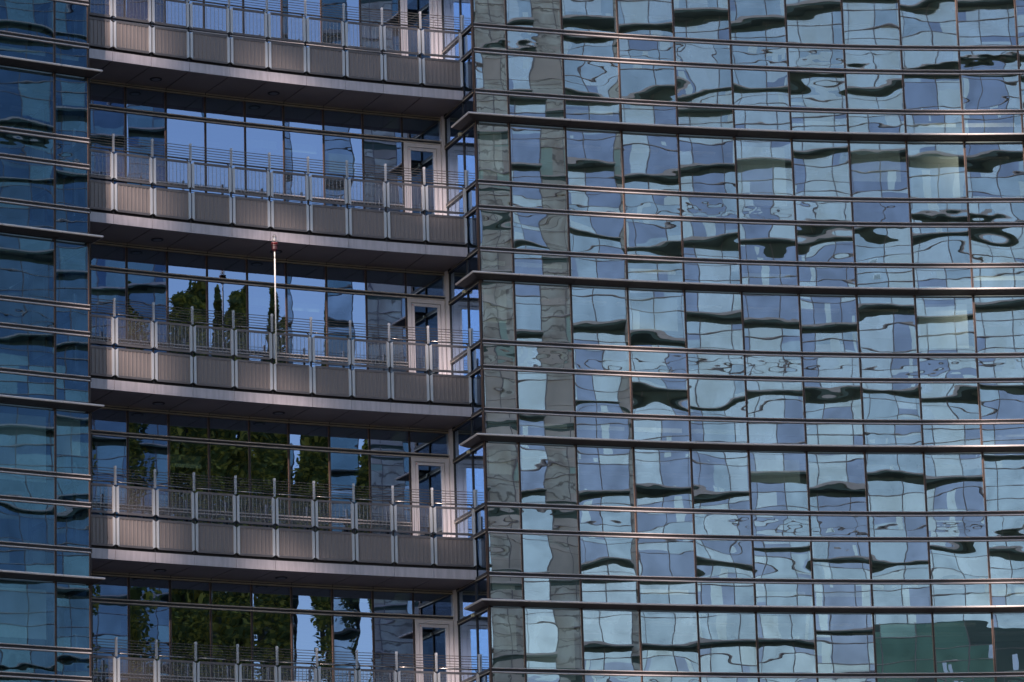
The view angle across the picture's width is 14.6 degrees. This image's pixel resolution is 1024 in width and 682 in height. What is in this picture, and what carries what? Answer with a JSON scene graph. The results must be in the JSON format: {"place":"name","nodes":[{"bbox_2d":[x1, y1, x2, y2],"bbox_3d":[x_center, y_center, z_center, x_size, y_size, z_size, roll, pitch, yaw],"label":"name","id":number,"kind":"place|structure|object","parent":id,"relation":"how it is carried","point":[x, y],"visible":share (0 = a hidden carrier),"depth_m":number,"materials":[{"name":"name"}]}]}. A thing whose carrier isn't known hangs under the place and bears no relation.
{"place":"outdoors","nodes":[
{"label":"outdoors","id":0,"kind":"place"},
{"bbox_2d":[0,0,104,681],"bbox_3d":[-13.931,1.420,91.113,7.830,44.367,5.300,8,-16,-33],"label":"office building","id":1,"kind":"structure","parent":0,"point":[55,82],"depth_m":91.95,"materials":[{"name":"blue glass"}]},
{"bbox_2d":[441,0,1023,681],"bbox_3d":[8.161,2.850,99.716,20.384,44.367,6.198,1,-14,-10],"label":"office building","id":2,"kind":"structure","parent":0,"point":[737,296],"depth_m":98.03,"materials":[{"name":"blue glass"}]},
{"bbox_2d":[474,0,504,24],"bbox_3d":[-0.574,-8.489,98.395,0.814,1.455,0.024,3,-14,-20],"label":"window pane","id":3,"kind":"structure","parent":2,"relation":"in","point":[485,11],"depth_m":98.28,"materials":[{"name":"grey glass"}]},
{"bbox_2d":[477,123,509,180],"bbox_3d":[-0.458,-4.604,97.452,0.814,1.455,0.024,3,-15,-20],"label":"window pane","id":4,"kind":"structure","parent":2,"relation":"in","point":[493,142],"depth_m":97.45,"materials":[{"name":"grey glass"}]},
{"bbox_2d":[482,281,514,339],"bbox_3d":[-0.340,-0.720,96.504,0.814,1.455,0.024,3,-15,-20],"label":"window pane","id":5,"kind":"structure","parent":2,"relation":"in","point":[497,297],"depth_m":96.50,"materials":[{"name":"grey glass"}]},
{"bbox_2d":[486,443,519,502],"bbox_3d":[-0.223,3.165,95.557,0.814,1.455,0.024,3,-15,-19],"label":"window pane","id":6,"kind":"structure","parent":2,"relation":"in","point":[502,458],"depth_m":95.54,"materials":[{"name":"grey glass"}]},
{"bbox_2d":[491,607,524,667],"bbox_3d":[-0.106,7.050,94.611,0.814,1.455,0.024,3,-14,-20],"label":"window pane","id":7,"kind":"structure","parent":2,"relation":"in","point":[506,623],"depth_m":94.61,"materials":[{"name":"grey glass"}]},
{"bbox_2d":[506,0,560,28],"bbox_3d":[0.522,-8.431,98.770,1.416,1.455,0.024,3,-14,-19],"label":"window pane","id":8,"kind":"structure","parent":2,"relation":"in","point":[527,13],"depth_m":98.69,"materials":[{"name":"blue glass"}]},
{"bbox_2d":[510,125,565,184],"bbox_3d":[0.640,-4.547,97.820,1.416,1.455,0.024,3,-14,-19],"label":"window pane","id":9,"kind":"structure","parent":2,"relation":"in","point":[537,153],"depth_m":97.80,"materials":[{"name":"blue glass"}]},
{"bbox_2d":[515,283,571,342],"bbox_3d":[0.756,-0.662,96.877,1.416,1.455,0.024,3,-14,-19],"label":"window pane","id":10,"kind":"structure","parent":2,"relation":"in","point":[543,314],"depth_m":96.88,"materials":[{"name":"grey glass"}]},
{"bbox_2d":[520,444,576,504],"bbox_3d":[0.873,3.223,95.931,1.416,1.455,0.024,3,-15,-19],"label":"window pane","id":11,"kind":"structure","parent":2,"relation":"in","point":[548,473],"depth_m":95.91,"materials":[{"name":"grey glass"}]},
{"bbox_2d":[525,609,582,669],"bbox_3d":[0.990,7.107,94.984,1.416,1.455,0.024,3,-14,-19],"label":"window pane","id":12,"kind":"structure","parent":2,"relation":"in","point":[553,636],"depth_m":94.98,"materials":[{"name":"blue glass"}]},
{"bbox_2d":[562,0,616,32],"bbox_3d":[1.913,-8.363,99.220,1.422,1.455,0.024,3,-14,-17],"label":"window pane","id":13,"kind":"structure","parent":2,"relation":"in","point":[580,15],"depth_m":99.15,"materials":[{"name":"blue glass"}]},
{"bbox_2d":[566,129,622,187],"bbox_3d":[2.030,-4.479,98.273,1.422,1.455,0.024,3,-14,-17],"label":"window pane","id":14,"kind":"structure","parent":2,"relation":"in","point":[594,158],"depth_m":98.26,"materials":[{"name":"blue glass"}]},
{"bbox_2d":[572,286,628,345],"bbox_3d":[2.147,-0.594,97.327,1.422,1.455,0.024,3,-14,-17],"label":"window pane","id":15,"kind":"structure","parent":2,"relation":"in","point":[600,317],"depth_m":97.33,"materials":[{"name":"blue glass"}]},
{"bbox_2d":[577,447,634,506],"bbox_3d":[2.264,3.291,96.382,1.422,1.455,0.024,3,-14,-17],"label":"window pane","id":16,"kind":"structure","parent":2,"relation":"in","point":[605,475],"depth_m":96.38,"materials":[{"name":"blue glass"}]},
{"bbox_2d":[583,610,640,670],"bbox_3d":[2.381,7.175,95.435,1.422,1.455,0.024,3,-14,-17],"label":"window pane","id":17,"kind":"structure","parent":2,"relation":"in","point":[611,638],"depth_m":95.42,"materials":[{"name":"blue glass"}]},
{"bbox_2d":[618,0,672,36],"bbox_3d":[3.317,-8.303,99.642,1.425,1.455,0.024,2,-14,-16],"label":"window pane","id":18,"kind":"structure","parent":2,"relation":"in","point":[639,17],"depth_m":99.59,"materials":[{"name":"blue glass"}]},
{"bbox_2d":[623,133,678,190],"bbox_3d":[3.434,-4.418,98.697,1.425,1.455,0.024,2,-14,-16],"label":"window pane","id":19,"kind":"structure","parent":2,"relation":"in","point":[650,160],"depth_m":98.69,"materials":[{"name":"blue glass"}]},
{"bbox_2d":[629,289,685,347],"bbox_3d":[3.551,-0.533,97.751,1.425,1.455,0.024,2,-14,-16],"label":"window pane","id":20,"kind":"structure","parent":2,"relation":"in","point":[656,317],"depth_m":97.73,"materials":[{"name":"blue glass"}]},
{"bbox_2d":[635,449,691,507],"bbox_3d":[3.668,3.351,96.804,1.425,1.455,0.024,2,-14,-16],"label":"window pane","id":21,"kind":"structure","parent":2,"relation":"in","point":[663,477],"depth_m":96.81,"materials":[{"name":"blue glass"}]},
{"bbox_2d":[641,612,698,671],"bbox_3d":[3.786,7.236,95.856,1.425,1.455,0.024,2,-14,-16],"label":"window pane","id":22,"kind":"structure","parent":2,"relation":"in","point":[669,639],"depth_m":95.84,"materials":[{"name":"blue glass"}]},
{"bbox_2d":[674,0,728,39],"bbox_3d":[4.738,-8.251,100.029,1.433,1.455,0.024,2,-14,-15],"label":"window pane","id":23,"kind":"structure","parent":2,"relation":"in","point":[707,19],"depth_m":99.98,"materials":[{"name":"blue glass"}]},
{"bbox_2d":[679,136,735,192],"bbox_3d":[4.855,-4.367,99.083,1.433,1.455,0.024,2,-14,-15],"label":"window pane","id":24,"kind":"structure","parent":2,"relation":"in","point":[707,164],"depth_m":99.08,"materials":[{"name":"blue glass"}]},
{"bbox_2d":[686,292,742,349],"bbox_3d":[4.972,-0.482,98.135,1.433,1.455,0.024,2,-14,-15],"label":"window pane","id":25,"kind":"structure","parent":2,"relation":"in","point":[714,320],"depth_m":98.12,"materials":[{"name":"blue glass"}]},
{"bbox_2d":[692,451,749,509],"bbox_3d":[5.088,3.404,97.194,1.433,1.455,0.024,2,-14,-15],"label":"window pane","id":26,"kind":"structure","parent":2,"relation":"in","point":[720,479],"depth_m":97.19,"materials":[{"name":"blue glass"}]},
{"bbox_2d":[699,613,756,672],"bbox_3d":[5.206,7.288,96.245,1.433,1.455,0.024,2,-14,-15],"label":"window pane","id":27,"kind":"structure","parent":2,"relation":"in","point":[727,640],"depth_m":96.24,"materials":[{"name":"blue glass"}]},
{"bbox_2d":[730,0,785,41],"bbox_3d":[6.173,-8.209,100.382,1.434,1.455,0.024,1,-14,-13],"label":"window pane","id":28,"kind":"structure","parent":2,"relation":"in","point":[751,20],"depth_m":100.34,"materials":[{"name":"blue glass"}]},
{"bbox_2d":[736,138,792,194],"bbox_3d":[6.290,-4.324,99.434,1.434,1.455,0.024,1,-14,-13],"label":"window pane","id":29,"kind":"structure","parent":2,"relation":"in","point":[764,166],"depth_m":99.42,"materials":[{"name":"blue glass"}]},
{"bbox_2d":[743,294,800,351],"bbox_3d":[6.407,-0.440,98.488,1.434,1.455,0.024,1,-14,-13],"label":"window pane","id":30,"kind":"structure","parent":2,"relation":"in","point":[771,322],"depth_m":98.48,"materials":[{"name":"blue glass"}]},
{"bbox_2d":[750,452,807,510],"bbox_3d":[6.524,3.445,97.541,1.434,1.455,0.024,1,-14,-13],"label":"window pane","id":31,"kind":"structure","parent":2,"relation":"in","point":[778,480],"depth_m":97.54,"materials":[{"name":"blue glass"}]},
{"bbox_2d":[757,614,815,672],"bbox_3d":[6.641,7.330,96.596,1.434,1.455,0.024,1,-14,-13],"label":"window pane","id":32,"kind":"structure","parent":2,"relation":"in","point":[786,643],"depth_m":96.59,"materials":[{"name":"blue glass"}]},
{"bbox_2d":[786,0,842,43],"bbox_3d":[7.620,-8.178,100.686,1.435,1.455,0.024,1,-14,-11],"label":"window pane","id":33,"kind":"structure","parent":2,"relation":"in","point":[808,21],"depth_m":100.64,"materials":[{"name":"blue glass"}]},
{"bbox_2d":[793,140,850,196],"bbox_3d":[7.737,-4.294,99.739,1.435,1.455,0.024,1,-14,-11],"label":"window pane","id":34,"kind":"structure","parent":2,"relation":"in","point":[821,168],"depth_m":99.73,"materials":[{"name":"blue glass"}]},
{"bbox_2d":[800,295,858,352],"bbox_3d":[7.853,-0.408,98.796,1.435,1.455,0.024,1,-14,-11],"label":"window pane","id":35,"kind":"structure","parent":2,"relation":"in","point":[829,323],"depth_m":98.79,"materials":[{"name":"blue glass"}]},
{"bbox_2d":[808,453,866,510],"bbox_3d":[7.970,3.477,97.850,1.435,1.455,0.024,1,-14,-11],"label":"window pane","id":36,"kind":"structure","parent":2,"relation":"in","point":[836,481],"depth_m":97.85,"materials":[{"name":"blue glass"}]},
{"bbox_2d":[815,614,874,672],"bbox_3d":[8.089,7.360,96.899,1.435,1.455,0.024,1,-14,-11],"label":"window pane","id":37,"kind":"structure","parent":2,"relation":"in","point":[845,644],"depth_m":96.90,"materials":[{"name":"blue glass"}]},
{"bbox_2d":[843,0,899,44],"bbox_3d":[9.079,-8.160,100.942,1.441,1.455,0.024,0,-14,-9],"label":"window pane","id":38,"kind":"structure","parent":2,"relation":"in","point":[866,22],"depth_m":100.91,"materials":[{"name":"blue glass"}]},
{"bbox_2d":[850,142,907,197],"bbox_3d":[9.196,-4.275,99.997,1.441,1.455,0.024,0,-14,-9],"label":"window pane","id":39,"kind":"structure","parent":2,"relation":"in","point":[878,169],"depth_m":99.98,"materials":[{"name":"blue glass"}]},
{"bbox_2d":[858,296,916,352],"bbox_3d":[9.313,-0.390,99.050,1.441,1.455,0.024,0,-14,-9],"label":"window pane","id":40,"kind":"structure","parent":2,"relation":"in","point":[886,324],"depth_m":99.03,"materials":[{"name":"blue glass"}]},
{"bbox_2d":[866,454,924,510],"bbox_3d":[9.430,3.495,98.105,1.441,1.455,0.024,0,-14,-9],"label":"window pane","id":41,"kind":"structure","parent":2,"relation":"in","point":[895,482],"depth_m":98.09,"materials":[{"name":"blue glass"}]},
{"bbox_2d":[874,614,933,672],"bbox_3d":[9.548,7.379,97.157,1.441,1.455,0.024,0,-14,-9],"label":"window pane","id":42,"kind":"structure","parent":2,"relation":"in","point":[904,642],"depth_m":97.14,"materials":[{"name":"green glass"}]},
{"bbox_2d":[900,0,957,45],"bbox_3d":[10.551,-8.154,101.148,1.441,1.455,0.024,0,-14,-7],"label":"window pane","id":43,"kind":"structure","parent":2,"relation":"in","point":[923,22],"depth_m":101.11,"materials":[{"name":"blue glass"}]},
{"bbox_2d":[908,143,965,197],"bbox_3d":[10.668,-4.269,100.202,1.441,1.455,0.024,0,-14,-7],"label":"window pane","id":44,"kind":"structure","parent":2,"relation":"in","point":[936,170],"depth_m":100.20,"materials":[{"name":"blue glass"}]},
{"bbox_2d":[916,297,974,352],"bbox_3d":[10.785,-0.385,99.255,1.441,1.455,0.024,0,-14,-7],"label":"window pane","id":45,"kind":"structure","parent":2,"relation":"in","point":[945,324],"depth_m":99.25,"materials":[{"name":"blue glass"}]},
{"bbox_2d":[925,454,984,510],"bbox_3d":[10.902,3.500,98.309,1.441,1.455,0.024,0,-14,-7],"label":"window pane","id":46,"kind":"structure","parent":2,"relation":"in","point":[954,482],"depth_m":98.31,"materials":[{"name":"blue glass"}]},
{"bbox_2d":[933,614,993,672],"bbox_3d":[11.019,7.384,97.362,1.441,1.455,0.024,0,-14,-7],"label":"window pane","id":47,"kind":"structure","parent":2,"relation":"in","point":[963,642],"depth_m":97.35,"materials":[{"name":"green glass"}]},
{"bbox_2d":[957,0,1015,45],"bbox_3d":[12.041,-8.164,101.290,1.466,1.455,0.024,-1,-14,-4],"label":"window pane","id":48,"kind":"structure","parent":2,"relation":"in","point":[980,22],"depth_m":101.25,"materials":[{"name":"blue glass"}]},
{"bbox_2d":[965,143,1023,197],"bbox_3d":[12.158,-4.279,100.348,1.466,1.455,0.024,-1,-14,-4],"label":"window pane","id":49,"kind":"structure","parent":2,"relation":"in","point":[994,170],"depth_m":100.34,"materials":[{"name":"blue glass"}]},
{"bbox_2d":[974,297,1023,352],"bbox_3d":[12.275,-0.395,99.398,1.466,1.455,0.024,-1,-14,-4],"label":"window pane","id":50,"kind":"structure","parent":2,"relation":"in","point":[999,320],"depth_m":99.39,"materials":[{"name":"blue glass"}]},
{"bbox_2d":[984,453,1023,510],"bbox_3d":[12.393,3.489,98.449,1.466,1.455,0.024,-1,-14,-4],"label":"window pane","id":51,"kind":"structure","parent":2,"relation":"in","point":[1004,473],"depth_m":98.43,"materials":[{"name":"blue glass"}]},
{"bbox_2d":[993,613,1023,671],"bbox_3d":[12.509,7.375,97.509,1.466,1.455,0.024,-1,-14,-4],"label":"window pane","id":52,"kind":"structure","parent":2,"relation":"in","point":[1008,628],"depth_m":97.47,"materials":[{"name":"green glass"}]},
{"bbox_2d":[1016,0,1023,44],"bbox_3d":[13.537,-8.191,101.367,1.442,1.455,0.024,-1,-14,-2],"label":"window pane","id":53,"kind":"structure","parent":2,"relation":"in","point":[1019,3],"depth_m":101.33,"materials":[{"name":"blue glass"}]},
{"label":"ground","id":54,"kind":"structure","parent":0,"visible":0},
{"bbox_2d":[9,0,479,681],"bbox_3d":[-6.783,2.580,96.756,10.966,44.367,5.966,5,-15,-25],"label":"office building","id":55,"kind":"structure","parent":54,"relation":"on","point":[261,510],"depth_m":95.75,"materials":[{"name":"glass"}]},
{"bbox_2d":[271,236,277,363],"bbox_3d":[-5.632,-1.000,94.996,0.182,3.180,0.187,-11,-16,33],"label":"beacon pole","id":56,"kind":"object","parent":55,"relation":"attached to","point":[274,245],"visible":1,"depth_m":95.07,"materials":[{"name":"grey metal"}]},
{"bbox_2d":[400,0,437,58],"bbox_3d":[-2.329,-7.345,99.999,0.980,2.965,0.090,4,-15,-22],"label":"glass door","id":57,"kind":"structure","parent":55,"relation":"in","point":[429,7],"depth_m":100.12,"materials":[{"name":"white metal"}]},
{"bbox_2d":[403,142,441,215],"bbox_3d":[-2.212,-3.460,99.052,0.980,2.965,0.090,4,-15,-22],"label":"glass door","id":58,"kind":"structure","parent":55,"relation":"in","point":[417,156],"depth_m":99.20,"materials":[{"name":"white metal"}]},
{"bbox_2d":[407,298,445,374],"bbox_3d":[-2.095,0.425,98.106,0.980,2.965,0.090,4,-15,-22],"label":"glass door","id":59,"kind":"structure","parent":55,"relation":"in","point":[421,313],"depth_m":98.23,"materials":[{"name":"white metal"}]},
{"bbox_2d":[411,457,450,537],"bbox_3d":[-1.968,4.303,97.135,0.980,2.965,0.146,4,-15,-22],"label":"glass door","id":60,"kind":"structure","parent":55,"relation":"in","point":[426,473],"depth_m":97.30,"materials":[{"name":"white metal"}]},
{"bbox_2d":[415,619,453,681],"bbox_3d":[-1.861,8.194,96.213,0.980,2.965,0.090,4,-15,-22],"label":"glass door","id":61,"kind":"structure","parent":55,"relation":"in","point":[432,637],"depth_m":96.41,"materials":[{"name":"white metal"}]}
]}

